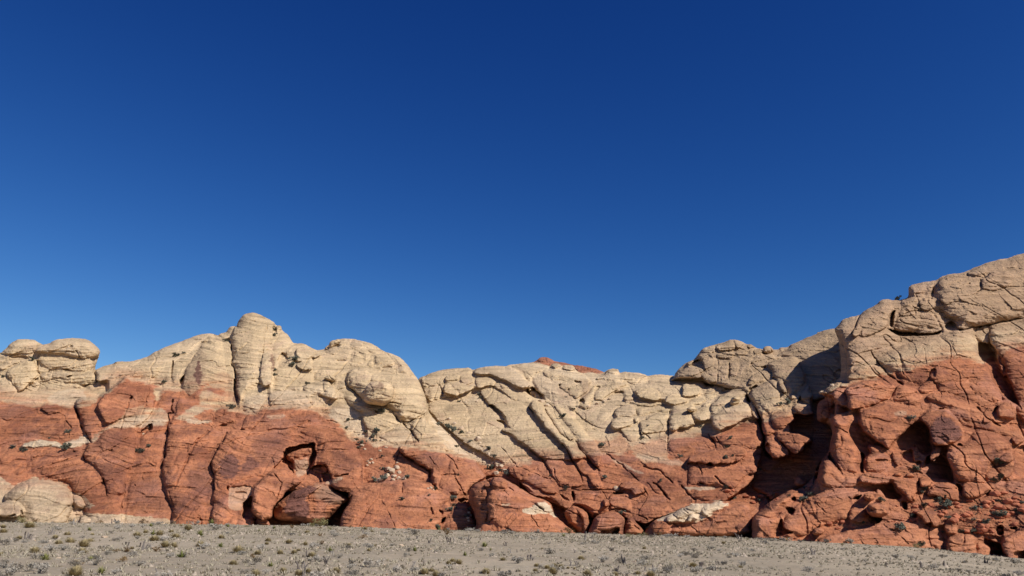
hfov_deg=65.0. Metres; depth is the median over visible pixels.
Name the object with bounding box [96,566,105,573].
yucca
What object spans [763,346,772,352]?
dark boulder
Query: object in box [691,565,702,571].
grey shrub
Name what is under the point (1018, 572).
grey shrub
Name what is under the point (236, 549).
grass tussock
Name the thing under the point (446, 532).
brown bush
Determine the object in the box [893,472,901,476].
round boulder
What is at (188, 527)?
grass tussock
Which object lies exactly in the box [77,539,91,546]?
grass tussock
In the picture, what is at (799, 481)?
round boulder
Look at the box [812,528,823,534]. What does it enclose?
round boulder
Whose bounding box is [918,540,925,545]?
dark shrub
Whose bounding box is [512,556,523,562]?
grey shrub
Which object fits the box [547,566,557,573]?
grass tussock
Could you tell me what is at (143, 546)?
dead stump
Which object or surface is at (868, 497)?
round boulder
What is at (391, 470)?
pale stone
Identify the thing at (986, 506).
red stone
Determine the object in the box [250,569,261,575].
grass tussock
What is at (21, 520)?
olive bush
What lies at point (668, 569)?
grey shrub
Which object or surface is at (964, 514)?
red stone
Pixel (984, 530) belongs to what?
red stone
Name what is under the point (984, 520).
dark shrub
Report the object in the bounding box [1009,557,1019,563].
grey shrub
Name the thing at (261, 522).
base stone
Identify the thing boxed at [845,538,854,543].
grey shrub
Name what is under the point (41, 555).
grey shrub
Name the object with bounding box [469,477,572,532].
red mound
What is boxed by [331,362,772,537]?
saddle hill
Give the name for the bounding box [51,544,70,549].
grey shrub
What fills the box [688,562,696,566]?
grass tussock
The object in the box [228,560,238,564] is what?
grass tussock
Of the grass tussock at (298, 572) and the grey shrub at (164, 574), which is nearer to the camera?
the grey shrub at (164, 574)
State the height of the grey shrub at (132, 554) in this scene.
0.284 m
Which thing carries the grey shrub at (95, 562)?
on the desert ground at (523, 566)
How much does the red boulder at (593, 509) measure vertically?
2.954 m
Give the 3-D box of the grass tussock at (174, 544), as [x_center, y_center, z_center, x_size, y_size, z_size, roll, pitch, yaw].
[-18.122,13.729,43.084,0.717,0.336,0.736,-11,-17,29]
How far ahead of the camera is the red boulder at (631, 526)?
118.90 m
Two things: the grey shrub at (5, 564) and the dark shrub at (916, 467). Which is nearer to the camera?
the grey shrub at (5, 564)
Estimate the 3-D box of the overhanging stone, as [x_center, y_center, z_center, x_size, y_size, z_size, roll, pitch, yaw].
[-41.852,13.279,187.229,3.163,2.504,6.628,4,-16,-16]
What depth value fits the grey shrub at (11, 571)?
24.18 m
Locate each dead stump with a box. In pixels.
[24,532,31,538]
[141,540,149,549]
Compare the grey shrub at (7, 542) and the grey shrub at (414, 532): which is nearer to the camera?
the grey shrub at (7, 542)
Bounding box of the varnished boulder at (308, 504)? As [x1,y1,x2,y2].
[273,484,347,522]
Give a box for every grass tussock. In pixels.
[0,528,8,532]
[23,522,36,527]
[29,546,40,552]
[64,537,77,542]
[67,564,86,575]
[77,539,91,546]
[148,534,160,540]
[154,530,163,534]
[161,541,169,546]
[170,542,180,546]
[183,523,193,529]
[193,541,206,546]
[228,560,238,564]
[233,544,243,552]
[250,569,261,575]
[291,569,303,575]
[333,567,340,573]
[420,568,429,573]
[431,570,440,575]
[453,558,462,563]
[480,567,490,573]
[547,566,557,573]
[582,569,593,575]
[646,570,654,575]
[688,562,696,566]
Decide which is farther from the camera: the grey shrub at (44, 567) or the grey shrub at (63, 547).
the grey shrub at (63, 547)
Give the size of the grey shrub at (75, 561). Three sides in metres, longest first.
0.504 x 0.500 x 0.305 m
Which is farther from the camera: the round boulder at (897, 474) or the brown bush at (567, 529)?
the round boulder at (897, 474)
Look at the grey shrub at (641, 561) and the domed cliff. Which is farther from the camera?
the domed cliff
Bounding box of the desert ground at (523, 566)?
[0,523,1023,575]
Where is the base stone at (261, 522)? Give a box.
[255,519,269,524]
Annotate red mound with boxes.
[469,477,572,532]
[644,501,751,537]
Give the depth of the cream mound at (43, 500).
131.00 m
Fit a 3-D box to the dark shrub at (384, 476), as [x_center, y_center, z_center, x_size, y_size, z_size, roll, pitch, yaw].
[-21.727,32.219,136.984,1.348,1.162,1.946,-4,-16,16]
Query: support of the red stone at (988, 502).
on the domed cliff
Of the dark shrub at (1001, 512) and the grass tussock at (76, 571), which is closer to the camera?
the grass tussock at (76, 571)
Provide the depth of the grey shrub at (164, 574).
24.29 m
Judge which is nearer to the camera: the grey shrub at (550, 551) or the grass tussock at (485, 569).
the grass tussock at (485, 569)
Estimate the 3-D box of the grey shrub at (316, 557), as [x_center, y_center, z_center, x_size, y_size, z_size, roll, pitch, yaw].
[-7.687,10.912,32.475,0.766,0.324,0.454,1,-15,-3]
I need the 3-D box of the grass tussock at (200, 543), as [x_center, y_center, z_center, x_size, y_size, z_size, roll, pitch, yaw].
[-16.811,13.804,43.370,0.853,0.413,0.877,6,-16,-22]
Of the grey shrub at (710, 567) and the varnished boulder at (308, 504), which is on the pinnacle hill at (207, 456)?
the varnished boulder at (308, 504)
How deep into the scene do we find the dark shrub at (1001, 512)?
104.75 m
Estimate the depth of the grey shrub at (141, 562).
29.01 m
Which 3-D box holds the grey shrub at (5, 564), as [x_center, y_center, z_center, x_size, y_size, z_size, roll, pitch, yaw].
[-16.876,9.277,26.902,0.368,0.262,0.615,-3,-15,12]
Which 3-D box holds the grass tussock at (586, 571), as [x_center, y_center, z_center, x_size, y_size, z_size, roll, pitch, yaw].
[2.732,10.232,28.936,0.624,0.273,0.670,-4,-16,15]
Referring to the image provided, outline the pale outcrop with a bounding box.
[0,338,99,394]
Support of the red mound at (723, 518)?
on the desert ground at (523, 566)
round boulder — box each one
[794,476,806,486]
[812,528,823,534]
[863,493,873,501]
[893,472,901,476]
[905,473,913,477]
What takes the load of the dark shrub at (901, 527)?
on the domed cliff
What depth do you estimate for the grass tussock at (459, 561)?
33.99 m
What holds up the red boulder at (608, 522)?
on the desert ground at (523, 566)
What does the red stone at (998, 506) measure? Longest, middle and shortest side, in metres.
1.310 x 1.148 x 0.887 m
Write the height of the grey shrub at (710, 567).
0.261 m
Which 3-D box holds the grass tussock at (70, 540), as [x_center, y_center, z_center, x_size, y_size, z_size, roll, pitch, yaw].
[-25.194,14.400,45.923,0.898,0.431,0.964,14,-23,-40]
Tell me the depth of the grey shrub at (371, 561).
30.40 m
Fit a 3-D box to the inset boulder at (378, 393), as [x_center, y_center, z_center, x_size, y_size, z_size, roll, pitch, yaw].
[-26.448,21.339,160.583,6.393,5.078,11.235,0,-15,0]
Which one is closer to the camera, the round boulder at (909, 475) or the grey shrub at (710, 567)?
the grey shrub at (710, 567)
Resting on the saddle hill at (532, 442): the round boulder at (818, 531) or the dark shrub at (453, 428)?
the dark shrub at (453, 428)
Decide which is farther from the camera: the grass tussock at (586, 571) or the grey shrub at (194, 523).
the grey shrub at (194, 523)
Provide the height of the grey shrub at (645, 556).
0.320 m
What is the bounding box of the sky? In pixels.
[0,0,1023,378]
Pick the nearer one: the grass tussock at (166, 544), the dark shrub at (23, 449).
the grass tussock at (166, 544)
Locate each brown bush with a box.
[116,556,127,561]
[151,546,161,551]
[438,527,452,534]
[561,527,575,533]
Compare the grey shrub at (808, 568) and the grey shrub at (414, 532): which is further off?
the grey shrub at (414, 532)
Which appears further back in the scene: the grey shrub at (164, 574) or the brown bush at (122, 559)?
the brown bush at (122, 559)
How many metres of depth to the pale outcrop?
175.97 m
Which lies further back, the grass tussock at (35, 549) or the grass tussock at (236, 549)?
the grass tussock at (236, 549)
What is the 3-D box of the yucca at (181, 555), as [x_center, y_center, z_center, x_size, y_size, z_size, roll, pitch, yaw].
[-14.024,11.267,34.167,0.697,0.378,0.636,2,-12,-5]
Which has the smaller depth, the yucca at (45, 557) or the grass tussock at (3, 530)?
the yucca at (45, 557)
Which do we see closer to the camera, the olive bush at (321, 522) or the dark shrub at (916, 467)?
the olive bush at (321, 522)
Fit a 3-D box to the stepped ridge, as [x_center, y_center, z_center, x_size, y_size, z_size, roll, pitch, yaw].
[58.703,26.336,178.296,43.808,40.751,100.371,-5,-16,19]
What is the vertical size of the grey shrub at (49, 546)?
0.344 m
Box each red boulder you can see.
[574,499,609,517]
[588,512,624,534]
[623,518,643,534]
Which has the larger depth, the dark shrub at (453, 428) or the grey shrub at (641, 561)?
the dark shrub at (453, 428)
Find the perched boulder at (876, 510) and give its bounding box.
[866,503,888,516]
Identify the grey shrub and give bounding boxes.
[0,537,17,544]
[0,562,17,567]
[3,565,19,575]
[13,562,40,571]
[30,553,47,558]
[32,562,53,572]
[38,543,57,550]
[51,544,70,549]
[67,559,82,566]
[82,556,103,564]
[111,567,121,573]
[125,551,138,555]
[132,560,152,565]
[155,571,172,575]
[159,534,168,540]
[186,520,199,524]
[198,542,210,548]
[209,523,221,529]
[241,556,262,564]
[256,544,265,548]
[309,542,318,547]
[309,570,324,575]
[313,554,330,561]
[343,569,360,575]
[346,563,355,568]
[363,558,384,566]
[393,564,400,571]
[410,529,419,534]
[496,570,510,575]
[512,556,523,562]
[544,547,556,553]
[550,563,565,570]
[598,555,608,561]
[636,559,646,565]
[639,554,655,559]
[662,565,673,572]
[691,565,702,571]
[706,566,721,569]
[800,566,814,571]
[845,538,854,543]
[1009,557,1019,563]
[1013,570,1023,574]
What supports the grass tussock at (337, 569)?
on the desert ground at (523, 566)
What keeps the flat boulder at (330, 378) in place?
on the pinnacle hill at (207, 456)
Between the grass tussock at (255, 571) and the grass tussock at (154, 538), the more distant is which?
the grass tussock at (154, 538)
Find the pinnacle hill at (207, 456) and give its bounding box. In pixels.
[0,313,487,530]
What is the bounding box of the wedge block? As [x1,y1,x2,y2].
[286,448,311,470]
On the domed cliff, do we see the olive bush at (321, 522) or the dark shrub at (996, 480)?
the dark shrub at (996, 480)
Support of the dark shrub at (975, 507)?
on the domed cliff
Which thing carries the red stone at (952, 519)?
on the domed cliff
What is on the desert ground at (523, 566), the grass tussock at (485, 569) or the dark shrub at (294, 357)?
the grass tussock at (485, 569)
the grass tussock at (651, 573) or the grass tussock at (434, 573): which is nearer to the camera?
the grass tussock at (434, 573)
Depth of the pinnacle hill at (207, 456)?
148.15 m
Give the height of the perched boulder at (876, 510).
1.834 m
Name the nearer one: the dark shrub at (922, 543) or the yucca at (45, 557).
the yucca at (45, 557)
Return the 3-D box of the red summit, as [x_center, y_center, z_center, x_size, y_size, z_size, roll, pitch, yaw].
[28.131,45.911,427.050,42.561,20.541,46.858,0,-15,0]
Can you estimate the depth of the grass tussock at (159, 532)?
62.26 m
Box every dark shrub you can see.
[18,447,27,451]
[60,442,71,449]
[135,447,144,452]
[226,404,235,408]
[287,355,298,359]
[379,474,387,479]
[449,425,456,431]
[894,522,905,530]
[912,464,920,470]
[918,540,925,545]
[938,498,951,508]
[969,505,981,510]
[981,518,990,523]
[990,477,1000,483]
[995,509,1007,516]
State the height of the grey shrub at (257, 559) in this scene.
0.331 m
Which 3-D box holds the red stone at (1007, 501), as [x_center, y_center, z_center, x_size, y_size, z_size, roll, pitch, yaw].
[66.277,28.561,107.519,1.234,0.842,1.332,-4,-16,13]
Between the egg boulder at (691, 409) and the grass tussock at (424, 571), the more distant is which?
the egg boulder at (691, 409)
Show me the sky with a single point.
(633, 186)
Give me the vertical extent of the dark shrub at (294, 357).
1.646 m
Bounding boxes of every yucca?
[40,553,50,559]
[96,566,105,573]
[175,550,185,557]
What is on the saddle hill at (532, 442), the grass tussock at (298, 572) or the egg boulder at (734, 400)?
the egg boulder at (734, 400)
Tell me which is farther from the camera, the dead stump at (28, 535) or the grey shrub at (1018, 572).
the dead stump at (28, 535)
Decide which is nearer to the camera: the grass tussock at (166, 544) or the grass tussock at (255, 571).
the grass tussock at (255, 571)
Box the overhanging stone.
[326,339,339,348]
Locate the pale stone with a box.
[389,468,394,473]
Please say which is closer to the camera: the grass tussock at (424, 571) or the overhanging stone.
the grass tussock at (424, 571)
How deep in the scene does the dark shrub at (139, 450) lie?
143.97 m
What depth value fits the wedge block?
142.65 m
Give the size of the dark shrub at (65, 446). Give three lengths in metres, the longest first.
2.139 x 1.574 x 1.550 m
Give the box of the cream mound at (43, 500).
[0,478,90,522]
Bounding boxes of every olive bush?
[16,516,26,522]
[312,517,327,525]
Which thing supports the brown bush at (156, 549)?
on the desert ground at (523, 566)
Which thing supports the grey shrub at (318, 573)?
on the desert ground at (523, 566)
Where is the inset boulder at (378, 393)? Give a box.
[363,381,393,405]
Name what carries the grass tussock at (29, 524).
on the desert ground at (523, 566)
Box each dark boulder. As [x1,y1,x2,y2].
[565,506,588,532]
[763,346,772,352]
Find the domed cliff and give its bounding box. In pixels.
[748,253,1023,558]
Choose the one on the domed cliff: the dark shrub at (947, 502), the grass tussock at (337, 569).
the dark shrub at (947, 502)
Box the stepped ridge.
[671,329,840,497]
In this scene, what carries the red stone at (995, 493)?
on the domed cliff
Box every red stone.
[949,517,956,522]
[960,512,970,517]
[979,527,987,532]
[982,500,991,504]
[982,504,989,508]
[989,491,1000,496]
[992,504,1001,509]
[1002,498,1012,503]
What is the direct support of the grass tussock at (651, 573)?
on the desert ground at (523, 566)
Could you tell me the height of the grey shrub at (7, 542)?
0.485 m
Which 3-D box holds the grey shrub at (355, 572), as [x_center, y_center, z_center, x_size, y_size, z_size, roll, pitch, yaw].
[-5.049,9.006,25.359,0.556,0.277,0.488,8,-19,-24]
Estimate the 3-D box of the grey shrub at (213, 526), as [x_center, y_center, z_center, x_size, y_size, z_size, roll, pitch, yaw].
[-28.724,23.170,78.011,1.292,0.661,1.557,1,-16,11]
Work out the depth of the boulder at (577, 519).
119.90 m
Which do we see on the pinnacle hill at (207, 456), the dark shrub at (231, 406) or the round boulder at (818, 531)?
the dark shrub at (231, 406)
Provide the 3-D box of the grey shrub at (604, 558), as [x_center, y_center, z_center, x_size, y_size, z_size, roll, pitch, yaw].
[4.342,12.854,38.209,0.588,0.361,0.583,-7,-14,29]
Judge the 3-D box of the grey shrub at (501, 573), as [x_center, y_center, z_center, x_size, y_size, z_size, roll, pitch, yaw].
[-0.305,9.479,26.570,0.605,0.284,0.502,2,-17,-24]
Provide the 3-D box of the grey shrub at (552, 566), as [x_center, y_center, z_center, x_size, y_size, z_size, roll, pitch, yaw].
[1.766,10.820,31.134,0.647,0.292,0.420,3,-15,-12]
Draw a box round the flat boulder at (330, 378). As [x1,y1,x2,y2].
[324,375,335,381]
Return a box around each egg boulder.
[687,407,695,412]
[730,396,739,405]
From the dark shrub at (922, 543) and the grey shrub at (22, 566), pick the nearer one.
the grey shrub at (22, 566)
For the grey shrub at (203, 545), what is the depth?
41.29 m
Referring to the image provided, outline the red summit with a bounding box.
[533,357,603,373]

